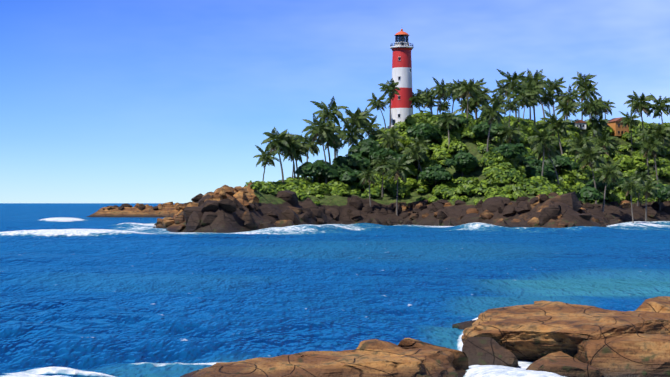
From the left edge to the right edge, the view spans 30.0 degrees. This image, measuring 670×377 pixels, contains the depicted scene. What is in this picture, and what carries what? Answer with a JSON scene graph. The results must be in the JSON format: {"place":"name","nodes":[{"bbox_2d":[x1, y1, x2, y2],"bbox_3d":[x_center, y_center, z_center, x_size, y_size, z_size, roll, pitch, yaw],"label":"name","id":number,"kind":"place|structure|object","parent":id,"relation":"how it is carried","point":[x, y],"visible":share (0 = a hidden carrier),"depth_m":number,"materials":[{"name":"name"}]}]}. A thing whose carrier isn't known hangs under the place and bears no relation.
{"place":"outdoors","nodes":[
{"label":"outdoors","id":0,"kind":"place"},
{"bbox_2d":[0,203,669,376],"bbox_3d":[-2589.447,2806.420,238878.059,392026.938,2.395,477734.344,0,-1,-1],"label":"sea","id":1,"kind":"structure","parent":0,"point":[82,294],"depth_m":101.91,"materials":[{"name":"liquid"}]},
{"bbox_2d":[180,296,669,376],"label":"rocks","id":2,"kind":"object","parent":1,"relation":"on","point":[565,339],"visible":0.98,"depth_m":49.15,"materials":[{"name":"brown stone"}]},
{"bbox_2d":[0,0,669,202],"label":"sky","id":3,"kind":"structure","parent":0,"point":[102,101],"materials":[{"name":"blue"}]},
{"bbox_2d":[87,129,669,232],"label":"headland terrain","id":4,"kind":"structure","parent":0,"point":[225,221],"depth_m":376.92,"materials":[{"name":"brown stone"}]},
{"bbox_2d":[253,145,280,180],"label":"coconut palm","id":5,"kind":"object","parent":4,"relation":"on","point":[268,155],"visible":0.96,"depth_m":386.11,"materials":[{"name":"green plant"}]},
{"bbox_2d":[261,126,295,181],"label":"coconut palm","id":6,"kind":"object","parent":4,"relation":"on","point":[273,145],"visible":1,"depth_m":393.23,"materials":[{"name":"green plant"}]},
{"bbox_2d":[278,132,302,177],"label":"coconut palm","id":7,"kind":"object","parent":4,"relation":"on","point":[292,141],"visible":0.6,"depth_m":395.25,"materials":[{"name":"green plant"}]},
{"bbox_2d":[283,147,303,177],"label":"coconut palm","id":8,"kind":"object","parent":4,"relation":"on","point":[289,157],"visible":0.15,"depth_m":403.83,"materials":[{"name":"green plant"}]},
{"bbox_2d":[283,134,311,178],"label":"coconut palm","id":9,"kind":"object","parent":4,"relation":"on","point":[303,149],"visible":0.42,"depth_m":403.39,"materials":[{"name":"green plant"}]},
{"bbox_2d":[294,134,324,178],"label":"coconut palm","id":10,"kind":"object","parent":4,"relation":"on","point":[314,148],"visible":0.44,"depth_m":414.33,"materials":[{"name":"green plant"}]},
{"bbox_2d":[302,114,334,182],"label":"coconut palm","id":11,"kind":"object","parent":4,"relation":"on","point":[321,135],"visible":0.96,"depth_m":394.71,"materials":[{"name":"green plant"}]},
{"bbox_2d":[306,120,345,164],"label":"coconut palm","id":12,"kind":"object","parent":4,"relation":"on","point":[335,138],"visible":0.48,"depth_m":399.20,"materials":[{"name":"green plant"}]},
{"bbox_2d":[310,96,348,158],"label":"coconut palm","id":13,"kind":"object","parent":4,"relation":"on","point":[326,113],"visible":0.94,"depth_m":418.56,"materials":[{"name":"green plant"}]},
{"bbox_2d":[325,132,347,156],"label":"coconut palm","id":14,"kind":"object","parent":4,"relation":"on","point":[341,136],"visible":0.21,"depth_m":407.95,"materials":[{"name":"green plant"}]},
{"bbox_2d":[341,119,364,146],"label":"coconut palm","id":15,"kind":"object","parent":4,"relation":"on","point":[354,135],"visible":0.81,"depth_m":419.06,"materials":[{"name":"green plant"}]},
{"bbox_2d":[340,108,367,132],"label":"coconut palm","id":16,"kind":"object","parent":4,"relation":"on","point":[353,120],"visible":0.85,"depth_m":426.74,"materials":[{"name":"green plant"}]},
{"bbox_2d":[353,106,375,138],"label":"coconut palm","id":17,"kind":"object","parent":4,"relation":"on","point":[368,114],"visible":0.31,"depth_m":441.87,"materials":[{"name":"green plant"}]},
{"bbox_2d":[357,165,379,205],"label":"coconut palm","id":18,"kind":"object","parent":4,"relation":"on","point":[366,178],"visible":1,"depth_m":380.54,"materials":[{"name":"green plant"}]},
{"bbox_2d":[358,115,381,138],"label":"coconut palm","id":19,"kind":"object","parent":4,"relation":"on","point":[370,129],"visible":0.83,"depth_m":427.87,"materials":[{"name":"green plant"}]},
{"bbox_2d":[367,92,386,129],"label":"coconut palm","id":20,"kind":"object","parent":4,"relation":"on","point":[378,104],"visible":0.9,"depth_m":447.92,"materials":[{"name":"green plant"}]},
{"bbox_2d":[370,149,395,196],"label":"coconut palm","id":21,"kind":"object","parent":4,"relation":"on","point":[379,162],"visible":0.73,"depth_m":393.92,"materials":[{"name":"green plant"}]},
{"bbox_2d":[102,182,669,231],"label":"shore boulders","id":22,"kind":"object","parent":4,"relation":"on","point":[194,216],"visible":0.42,"depth_m":335.87,"materials":[{"name":"brown stone"}]},
{"bbox_2d":[384,95,389,110],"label":"coconut palm","id":23,"kind":"object","parent":4,"relation":"on","point":[388,100],"visible":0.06,"depth_m":468.10,"materials":[{"name":"green plant"}]},
{"bbox_2d":[378,78,400,128],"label":"coconut palm","id":24,"kind":"object","parent":4,"relation":"on","point":[390,89],"visible":1,"depth_m":433.62,"materials":[{"name":"green plant"}]},
{"bbox_2d":[377,126,407,149],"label":"coconut palm","id":25,"kind":"object","parent":4,"relation":"on","point":[389,140],"visible":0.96,"depth_m":413.71,"materials":[{"name":"green plant"}]},
{"bbox_2d":[378,155,415,215],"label":"coconut palm","id":26,"kind":"object","parent":4,"relation":"on","point":[396,171],"visible":1,"depth_m":382.55,"materials":[{"name":"green plant"}]},
{"bbox_2d":[388,29,413,128],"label":"lighthouse","id":27,"kind":"object","parent":4,"relation":"on","point":[401,108],"visible":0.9,"depth_m":448.96,"materials":[{"name":"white paint"}]},
{"bbox_2d":[400,144,428,185],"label":"coconut palm","id":28,"kind":"object","parent":4,"relation":"on","point":[417,153],"visible":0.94,"depth_m":400.89,"materials":[{"name":"green plant"}]},
{"bbox_2d":[409,90,428,111],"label":"coconut palm","id":29,"kind":"object","parent":4,"relation":"on","point":[418,97],"visible":0.83,"depth_m":451.07,"materials":[{"name":"green plant"}]},
{"bbox_2d":[410,136,431,178],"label":"coconut palm","id":30,"kind":"object","parent":4,"relation":"on","point":[417,142],"visible":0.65,"depth_m":407.71,"materials":[{"name":"green plant"}]},
{"bbox_2d":[417,88,433,113],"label":"coconut palm","id":31,"kind":"object","parent":4,"relation":"on","point":[429,95],"visible":0.65,"depth_m":466.43,"materials":[{"name":"green plant"}]},
{"bbox_2d":[424,98,437,114],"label":"coconut palm","id":32,"kind":"object","parent":4,"relation":"on","point":[433,102],"visible":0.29,"depth_m":475.55,"materials":[{"name":"green plant"}]},
{"bbox_2d":[430,89,449,113],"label":"coconut palm","id":33,"kind":"object","parent":4,"relation":"on","point":[442,97],"visible":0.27,"depth_m":463.92,"materials":[{"name":"green plant"}]},
{"bbox_2d":[430,77,454,113],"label":"coconut palm","id":34,"kind":"object","parent":4,"relation":"on","point":[441,88],"visible":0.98,"depth_m":436.11,"materials":[{"name":"green plant"}]},
{"bbox_2d":[434,101,450,112],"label":"coconut palm","id":35,"kind":"object","parent":4,"relation":"on","point":[444,106],"visible":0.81,"depth_m":475.31,"materials":[{"name":"green plant"}]},
{"bbox_2d":[433,108,461,153],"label":"coconut palm","id":36,"kind":"object","parent":4,"relation":"on","point":[449,122],"visible":0.98,"depth_m":419.12,"materials":[{"name":"green plant"}]},
{"bbox_2d":[443,82,462,112],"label":"coconut palm","id":37,"kind":"object","parent":4,"relation":"on","point":[452,95],"visible":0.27,"depth_m":471.93,"materials":[{"name":"green plant"}]},
{"bbox_2d":[244,110,669,204],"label":"hill shrubs","id":38,"kind":"object","parent":4,"relation":"on","point":[500,169],"visible":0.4,"depth_m":409.71,"materials":[{"name":"green plant"}]},
{"bbox_2d":[451,79,467,112],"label":"coconut palm","id":39,"kind":"object","parent":4,"relation":"on","point":[457,85],"visible":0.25,"depth_m":458.59,"materials":[{"name":"green plant"}]},
{"bbox_2d":[455,78,481,117],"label":"coconut palm","id":40,"kind":"object","parent":4,"relation":"on","point":[469,89],"visible":1,"depth_m":443.70,"materials":[{"name":"green plant"}]},
{"bbox_2d":[458,98,478,112],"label":"coconut palm","id":41,"kind":"object","parent":4,"relation":"on","point":[464,105],"visible":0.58,"depth_m":468.77,"materials":[{"name":"green plant"}]},
{"bbox_2d":[459,97,480,114],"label":"coconut palm","id":42,"kind":"object","parent":4,"relation":"on","point":[469,110],"visible":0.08,"depth_m":487.02,"materials":[{"name":"green plant"}]},
{"bbox_2d":[469,92,486,119],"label":"coconut palm","id":43,"kind":"object","parent":4,"relation":"on","point":[479,102],"visible":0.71,"depth_m":465.93,"materials":[{"name":"green plant"}]},
{"bbox_2d":[469,78,486,117],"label":"coconut palm","id":44,"kind":"object","parent":4,"relation":"on","point":[482,84],"visible":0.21,"depth_m":484.32,"materials":[{"name":"green plant"}]},
{"bbox_2d":[472,90,490,110],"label":"coconut palm","id":45,"kind":"object","parent":4,"relation":"on","point":[485,97],"visible":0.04,"depth_m":470.14,"materials":[{"name":"green plant"}]},
{"bbox_2d":[295,113,669,202],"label":"broadleaf crowns","id":46,"kind":"object","parent":4,"relation":"on","point":[340,168],"visible":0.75,"depth_m":406.37,"materials":[{"name":"green plant"}]},
{"bbox_2d":[481,87,493,102],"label":"coconut palm","id":47,"kind":"object","parent":4,"relation":"on","point":[485,91],"visible":0.12,"depth_m":483.99,"materials":[{"name":"green plant"}]},
{"bbox_2d":[314,135,661,210],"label":"broadleaf trunks","id":48,"kind":"object","parent":4,"relation":"on","point":[513,155],"visible":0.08,"depth_m":423.66,"materials":[{"name":"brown plant"}]},
{"bbox_2d":[477,99,506,151],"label":"coconut palm","id":49,"kind":"object","parent":4,"relation":"on","point":[493,111],"visible":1,"depth_m":407.24,"materials":[{"name":"green plant"}]},
{"bbox_2d":[488,93,505,107],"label":"coconut palm","id":50,"kind":"object","parent":4,"relation":"on","point":[499,99],"visible":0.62,"depth_m":480.77,"materials":[{"name":"green plant"}]},
{"bbox_2d":[493,80,511,115],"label":"coconut palm","id":51,"kind":"object","parent":4,"relation":"on","point":[499,89],"visible":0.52,"depth_m":510.17,"materials":[{"name":"green plant"}]},
{"bbox_2d":[502,99,519,126],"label":"coconut palm","id":52,"kind":"object","parent":4,"relation":"on","point":[511,106],"visible":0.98,"depth_m":446.89,"materials":[{"name":"green plant"}]},
{"bbox_2d":[497,117,525,143],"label":"coconut palm","id":53,"kind":"object","parent":4,"relation":"on","point":[508,131],"visible":0.94,"depth_m":417.31,"materials":[{"name":"green plant"}]},
{"bbox_2d":[496,69,526,117],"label":"coconut palm","id":54,"kind":"object","parent":4,"relation":"on","point":[513,81],"visible":0.77,"depth_m":488.87,"materials":[{"name":"green plant"}]},
{"bbox_2d":[505,86,534,127],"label":"coconut palm","id":55,"kind":"object","parent":4,"relation":"on","point":[520,97],"visible":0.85,"depth_m":457.18,"materials":[{"name":"green plant"}]},
{"bbox_2d":[517,95,536,118],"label":"coconut palm","id":56,"kind":"object","parent":4,"relation":"on","point":[529,97],"visible":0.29,"depth_m":470.69,"materials":[{"name":"green plant"}]},
{"bbox_2d":[512,79,545,128],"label":"coconut palm","id":57,"kind":"object","parent":4,"relation":"on","point":[528,87],"visible":0.58,"depth_m":473.19,"materials":[{"name":"green plant"}]},
{"bbox_2d":[518,81,544,119],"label":"coconut palm","id":58,"kind":"object","parent":4,"relation":"on","point":[538,100],"visible":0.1,"depth_m":487.56,"materials":[{"name":"green plant"}]},
{"bbox_2d":[517,69,550,120],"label":"coconut palm","id":59,"kind":"object","parent":4,"relation":"on","point":[540,78],"visible":0.44,"depth_m":486.79,"materials":[{"name":"green plant"}]},
{"bbox_2d":[525,69,544,119],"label":"coconut palm","id":60,"kind":"object","parent":4,"relation":"on","point":[531,78],"visible":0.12,"depth_m":512.88,"materials":[{"name":"green plant"}]},
{"bbox_2d":[527,127,558,175],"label":"coconut palm","id":61,"kind":"object","parent":4,"relation":"on","point":[542,139],"visible":0.98,"depth_m":390.92,"materials":[{"name":"green plant"}]},
{"bbox_2d":[531,140,561,187],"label":"coconut palm","id":62,"kind":"object","parent":4,"relation":"on","point":[547,152],"visible":0.48,"depth_m":397.08,"materials":[{"name":"green plant"}]},
{"bbox_2d":[538,89,560,113],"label":"coconut palm","id":63,"kind":"object","parent":4,"relation":"on","point":[548,99],"visible":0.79,"depth_m":493.10,"materials":[{"name":"green plant"}]},
{"bbox_2d":[544,77,566,115],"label":"coconut palm","id":64,"kind":"object","parent":4,"relation":"on","point":[555,85],"visible":0.75,"depth_m":499.63,"materials":[{"name":"green plant"}]},
{"bbox_2d":[538,109,574,154],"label":"coconut palm","id":65,"kind":"object","parent":4,"relation":"on","point":[560,126],"visible":0.94,"depth_m":447.91,"materials":[{"name":"green plant"}]},
{"bbox_2d":[554,94,566,117],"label":"coconut palm","id":66,"kind":"object","parent":4,"relation":"on","point":[555,101],"visible":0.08,"depth_m":499.07,"materials":[{"name":"green plant"}]},
{"bbox_2d":[555,100,578,119],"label":"coconut palm","id":67,"kind":"object","parent":4,"relation":"on","point":[567,108],"visible":0.9,"depth_m":482.11,"materials":[{"name":"green plant"}]},
{"bbox_2d":[557,86,582,125],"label":"coconut palm","id":68,"kind":"object","parent":4,"relation":"on","point":[569,98],"visible":0.85,"depth_m":489.43,"materials":[{"name":"green plant"}]},
{"bbox_2d":[563,134,593,161],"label":"coconut palm","id":69,"kind":"object","parent":4,"relation":"on","point":[576,142],"visible":0.85,"depth_m":429.75,"materials":[{"name":"green plant"}]},
{"bbox_2d":[575,120,586,129],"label":"white hut","id":70,"kind":"object","parent":4,"relation":"on","point":[581,124],"visible":0.81,"depth_m":499.30,"materials":[{"name":"grey paint"}]},
{"bbox_2d":[571,71,596,120],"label":"coconut palm","id":71,"kind":"object","parent":4,"relation":"on","point":[586,78],"visible":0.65,"depth_m":510.08,"materials":[{"name":"green plant"}]},
{"bbox_2d":[576,80,601,121],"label":"coconut palm","id":72,"kind":"object","parent":4,"relation":"on","point":[586,93],"visible":0.83,"depth_m":504.17,"materials":[{"name":"green plant"}]},
{"bbox_2d":[572,143,608,203],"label":"coconut palm","id":73,"kind":"object","parent":4,"relation":"on","point":[589,159],"visible":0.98,"depth_m":411.80,"materials":[{"name":"green plant"}]},
{"bbox_2d":[574,98,606,136],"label":"coconut palm","id":74,"kind":"object","parent":4,"relation":"on","point":[592,109],"visible":0.98,"depth_m":475.76,"materials":[{"name":"green plant"}]},
{"bbox_2d":[586,114,609,137],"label":"coconut palm","id":75,"kind":"object","parent":4,"relation":"on","point":[597,120],"visible":0.94,"depth_m":477.01,"materials":[{"name":"green plant"}]},
{"bbox_2d":[588,96,609,115],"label":"coconut palm","id":76,"kind":"object","parent":4,"relation":"on","point":[600,108],"visible":0.29,"depth_m":487.02,"materials":[{"name":"green plant"}]},
{"bbox_2d":[589,128,617,156],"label":"coconut palm","id":77,"kind":"object","parent":4,"relation":"on","point":[604,139],"visible":0.85,"depth_m":447.33,"materials":[{"name":"green plant"}]},
{"bbox_2d":[590,157,623,211],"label":"coconut palm","id":78,"kind":"object","parent":4,"relation":"on","point":[607,175],"visible":0.98,"depth_m":398.18,"materials":[{"name":"green plant"}]},
{"bbox_2d":[598,97,615,123],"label":"coconut palm","id":79,"kind":"object","parent":4,"relation":"on","point":[608,105],"visible":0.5,"depth_m":505.78,"materials":[{"name":"green plant"}]},
{"bbox_2d":[607,117,628,135],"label":"orange house","id":80,"kind":"structure","parent":4,"relation":"on","point":[615,124],"depth_m":500.49,"materials":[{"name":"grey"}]},
{"bbox_2d":[619,111,640,150],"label":"coconut palm","id":81,"kind":"object","parent":4,"relation":"on","point":[629,121],"visible":1,"depth_m":488.24,"materials":[{"name":"green plant"}]},
{"bbox_2d":[619,177,644,222],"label":"coconut palm","id":82,"kind":"object","parent":4,"relation":"on","point":[628,188],"visible":1,"depth_m":383.44,"materials":[{"name":"green plant"}]},
{"bbox_2d":[624,91,656,134],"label":"coconut palm","id":83,"kind":"object","parent":4,"relation":"on","point":[640,104],"visible":0.98,"depth_m":496.18,"materials":[{"name":"green plant"}]},
{"bbox_2d":[630,169,653,205],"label":"coconut palm","id":84,"kind":"object","parent":4,"relation":"on","point":[644,175],"visible":0.65,"depth_m":419.33,"materials":[{"name":"green plant"}]},
{"bbox_2d":[636,127,656,174],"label":"coconut palm","id":85,"kind":"object","parent":4,"relation":"on","point":[648,133],"visible":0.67,"depth_m":478.58,"materials":[{"name":"green plant"}]},
{"bbox_2d":[633,176,660,221],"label":"coconut palm","id":86,"kind":"object","parent":4,"relation":"on","point":[650,187],"visible":0.83,"depth_m":398.43,"materials":[{"name":"green plant"}]},
{"bbox_2d":[635,132,665,183],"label":"coconut palm","id":87,"kind":"object","parent":4,"relation":"on","point":[649,145],"visible":0.98,"depth_m":467.25,"materials":[{"name":"green plant"}]},
{"bbox_2d":[646,122,669,166],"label":"coconut palm","id":88,"kind":"object","parent":4,"relation":"on","point":[662,128],"visible":0.62,"depth_m":488.01,"materials":[{"name":"green plant"}]},
{"bbox_2d":[647,93,669,158],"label":"coconut palm","id":89,"kind":"object","parent":4,"relation":"on","point":[660,105],"visible":0.92,"depth_m":496.45,"materials":[{"name":"green plant"}]},
{"bbox_2d":[654,131,669,166],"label":"coconut palm","id":90,"kind":"object","parent":4,"relation":"on","point":[662,138],"visible":0.5,"depth_m":486.90,"materials":[{"name":"green plant"}]}
]}

